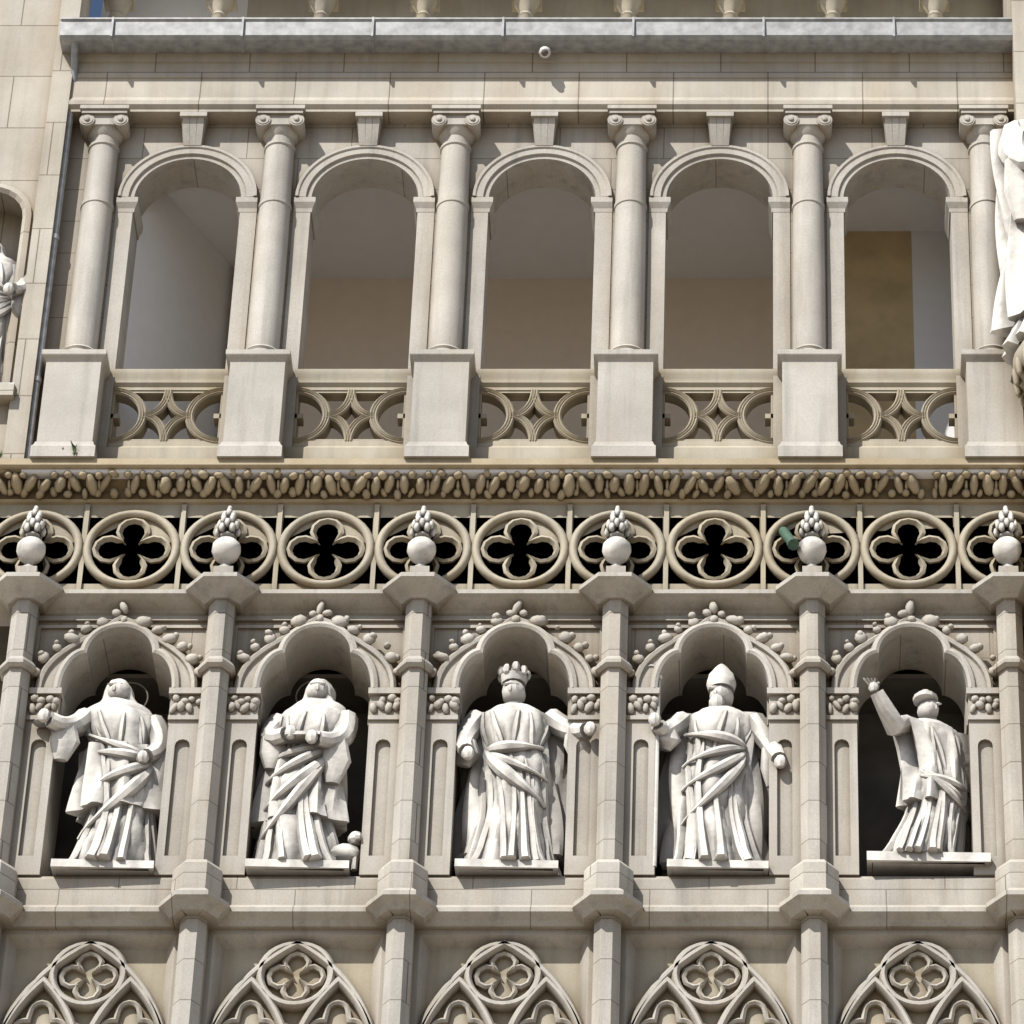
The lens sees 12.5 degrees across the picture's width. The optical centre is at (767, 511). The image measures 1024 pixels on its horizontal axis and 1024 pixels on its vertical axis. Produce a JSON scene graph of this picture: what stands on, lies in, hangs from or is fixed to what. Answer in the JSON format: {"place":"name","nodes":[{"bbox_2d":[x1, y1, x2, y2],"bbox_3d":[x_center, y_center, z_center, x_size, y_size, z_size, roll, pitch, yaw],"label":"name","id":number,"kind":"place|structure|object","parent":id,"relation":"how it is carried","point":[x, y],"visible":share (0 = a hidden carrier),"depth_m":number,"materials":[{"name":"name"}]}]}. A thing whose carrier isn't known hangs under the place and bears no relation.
{"place":"outdoors","nodes":[
{"label":"outdoors","id":0,"kind":"place"},
{"bbox_2d":[0,0,90,457],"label":"side wall","id":1,"kind":"structure","parent":0,"point":[35,77],"depth_m":51.23,"materials":[{"name":"beige stone"}]},
{"bbox_2d":[89,0,102,16],"label":"sky","id":2,"kind":"structure","parent":0,"point":[96,5],"materials":[{"name":"blue"}]},
{"bbox_2d":[10,949,994,1023],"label":"wall panels","id":3,"kind":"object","parent":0,"point":[355,966],"depth_m":45.04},
{"bbox_2d":[0,930,1010,1023],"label":"tracery arches","id":4,"kind":"structure","parent":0,"point":[515,947],"depth_m":44.95,"materials":[{"name":"beige stone"}]},
{"bbox_2d":[9,615,1004,875],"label":"niche arches","id":5,"kind":"structure","parent":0,"point":[235,797],"depth_m":46.51,"materials":[{"name":"beige stone"}]},
{"bbox_2d":[0,859,1023,929],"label":"ledge","id":6,"kind":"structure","parent":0,"point":[211,894],"depth_m":45.22,"materials":[{"name":"beige stone"}]},
{"bbox_2d":[0,599,1023,1023],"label":"pilaster shafts","id":7,"kind":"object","parent":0,"point":[216,669],"depth_m":46.14,"materials":[{"name":"beige stone"}]},
{"bbox_2d":[0,458,1023,504],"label":"cornice wall","id":8,"kind":"structure","parent":0,"point":[744,497],"depth_m":48.38,"materials":[{"name":"beige stone"}]},
{"bbox_2d":[0,505,1023,588],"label":"parapet backing wall","id":9,"kind":"structure","parent":0,"point":[714,549],"depth_m":48.10,"materials":[{"name":"grey stone"}]},
{"bbox_2d":[0,566,1023,625],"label":"cornice","id":10,"kind":"structure","parent":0,"point":[592,595],"depth_m":47.53,"materials":[{"name":"beige stone"}]},
{"bbox_2d":[28,599,999,714],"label":"niche crockets","id":11,"kind":"object","parent":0,"point":[245,704],"depth_m":47.16,"materials":[{"name":"beige stone"}]},
{"bbox_2d":[35,615,995,875],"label":"wall","id":12,"kind":"structure","parent":0,"point":[123,651],"depth_m":47.46,"materials":[{"name":"beige stone"}]},
{"bbox_2d":[30,105,1023,457],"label":"column pedestals","id":13,"kind":"object","parent":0,"point":[72,397],"depth_m":48.91,"materials":[{"name":"beige stone"}]},
{"bbox_2d":[33,124,1023,443],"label":"arcade wall","id":14,"kind":"structure","parent":0,"point":[421,144],"depth_m":51.51,"materials":[{"name":"stone"}]},
{"bbox_2d":[298,279,772,438],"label":"loggia back wall","id":15,"kind":"structure","parent":0,"point":[547,323],"depth_m":52.94,"materials":[{"name":"beige paint"}]},
{"bbox_2d":[68,53,1013,123],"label":"entablature","id":16,"kind":"structure","parent":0,"point":[519,88],"depth_m":51.86,"materials":[{"name":"beige stone"}]},
{"bbox_2d":[844,231,915,438],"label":"door","id":17,"kind":"structure","parent":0,"point":[879,327],"depth_m":52.09,"materials":[{"name":"brown wood"}]},
{"bbox_2d":[1002,0,1023,120],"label":"buttress wall","id":18,"kind":"structure","parent":0,"point":[1014,9],"depth_m":51.71,"materials":[{"name":"beige stone"}]},
{"bbox_3d":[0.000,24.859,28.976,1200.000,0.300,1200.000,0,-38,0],"label":"ground","id":19,"kind":"structure","parent":0,"visible":0},
{"bbox_2d":[0,682,2,702],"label":"lower wall","id":20,"kind":"structure","parent":19,"relation":"on","point":[1,684],"depth_m":48.73,"materials":[{"name":"beige stone"}]},
{"bbox_2d":[0,441,76,457],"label":"weeds","id":21,"kind":"object","parent":20,"relation":"on","point":[74,448],"visible":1,"depth_m":48.41,"materials":[{"name":"green plant"}]},
{"bbox_2d":[52,674,969,875],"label":"niche recesses","id":22,"kind":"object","parent":20,"relation":"attached to","point":[880,815],"depth_m":47.98,"materials":[{"name":"black stone"}]},
{"bbox_2d":[33,661,990,875],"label":"statues","id":23,"kind":"object","parent":22,"relation":"in","point":[711,800],"visible":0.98,"depth_m":46.22,"materials":[{"name":"stone"}]},
{"bbox_2d":[127,680,335,706],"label":"statue halos","id":24,"kind":"object","parent":23,"relation":"attached to","point":[147,692],"visible":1,"depth_m":47.32,"materials":[{"name":"metal"}]},
{"bbox_2d":[0,504,1023,588],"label":"quatrefoil tracery","id":25,"kind":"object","parent":20,"relation":"attached to","point":[84,548],"depth_m":48.04,"materials":[{"name":"stone"}]},
{"bbox_2d":[0,119,1023,384],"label":"statues","id":26,"kind":"object","parent":20,"relation":"attached to","point":[1006,145],"visible":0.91,"depth_m":49.73,"materials":[{"name":"stone"}]},
{"bbox_2d":[0,626,1023,681],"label":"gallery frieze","id":27,"kind":"object","parent":20,"relation":"attached to","point":[4,634],"depth_m":48.63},
{"bbox_2d":[25,17,1012,457],"bbox_3d":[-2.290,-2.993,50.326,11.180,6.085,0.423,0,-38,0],"label":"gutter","id":28,"kind":"object","parent":20,"relation":"attached to","point":[535,35],"visible":1,"depth_m":51.97,"materials":[{"name":"metal"}]},
{"bbox_2d":[539,46,550,57],"bbox_3d":[-2.480,-5.124,51.930,0.140,0.218,0.191,0,-38,0],"label":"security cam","id":29,"kind":"object","parent":28,"relation":"attached to","point":[548,49],"visible":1,"depth_m":51.85,"materials":[{"name":"white plastic"}]},
{"bbox_2d":[541,49,547,55],"bbox_3d":[-2.480,-5.106,51.841,0.086,0.090,0.086,0,-38,0],"label":"camera lens","id":30,"kind":"object","parent":29,"relation":"attached to","point":[544,52],"visible":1,"depth_m":51.81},
{"bbox_2d":[16,506,1021,565],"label":"finials","id":31,"kind":"object","parent":20,"relation":"on","point":[421,549],"visible":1,"depth_m":47.76,"materials":[{"name":"stone"}]},
{"bbox_2d":[21,469,1023,478],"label":"ledge","id":32,"kind":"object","parent":20,"relation":"attached to","point":[618,473],"visible":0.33,"depth_m":48.38,"materials":[{"name":"beige stone"}]},
{"bbox_2d":[97,369,964,457],"bbox_3d":[-2.470,-0.884,49.197,9.120,1.490,0.210,0,-38,0],"label":"balustrade","id":33,"kind":"object","parent":32,"relation":"on","point":[567,389],"visible":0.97,"depth_m":49.30,"materials":[{"name":"stone"}]},
{"bbox_2d":[115,188,954,438],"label":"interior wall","id":34,"kind":"structure","parent":20,"relation":"attached to","point":[181,291],"depth_m":52.53,"materials":[{"name":"white paint"}]},
{"bbox_2d":[97,112,972,446],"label":"arches","id":35,"kind":"structure","parent":20,"relation":"attached to","point":[543,124],"depth_m":50.73,"materials":[{"name":"beige stone"}]},
{"bbox_2d":[64,114,1007,348],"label":"columns","id":36,"kind":"structure","parent":20,"relation":"on","point":[456,136],"depth_m":50.58,"materials":[{"name":"stone"}]},
{"bbox_2d":[104,0,1001,16],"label":"upper gallery wall","id":37,"kind":"structure","parent":20,"relation":"attached to","point":[611,8],"depth_m":54.20,"materials":[{"name":"stone"}]},
{"bbox_2d":[101,0,247,16],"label":"wall","id":38,"kind":"structure","parent":37,"relation":"attached to","point":[170,8],"depth_m":54.23,"materials":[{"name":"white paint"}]},
{"bbox_2d":[778,527,798,549],"bbox_3d":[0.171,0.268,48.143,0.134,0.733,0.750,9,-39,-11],"label":"copper spout","id":39,"kind":"object","parent":20,"relation":"attached to","point":[789,539],"visible":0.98,"depth_m":47.80,"materials":[{"name":"green metal"}]},
{"bbox_2d":[1011,340,1023,406],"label":"corbel","id":40,"kind":"object","parent":20,"relation":"attached to","point":[1017,365],"visible":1,"depth_m":48.54,"materials":[{"name":"stone"}]}
]}

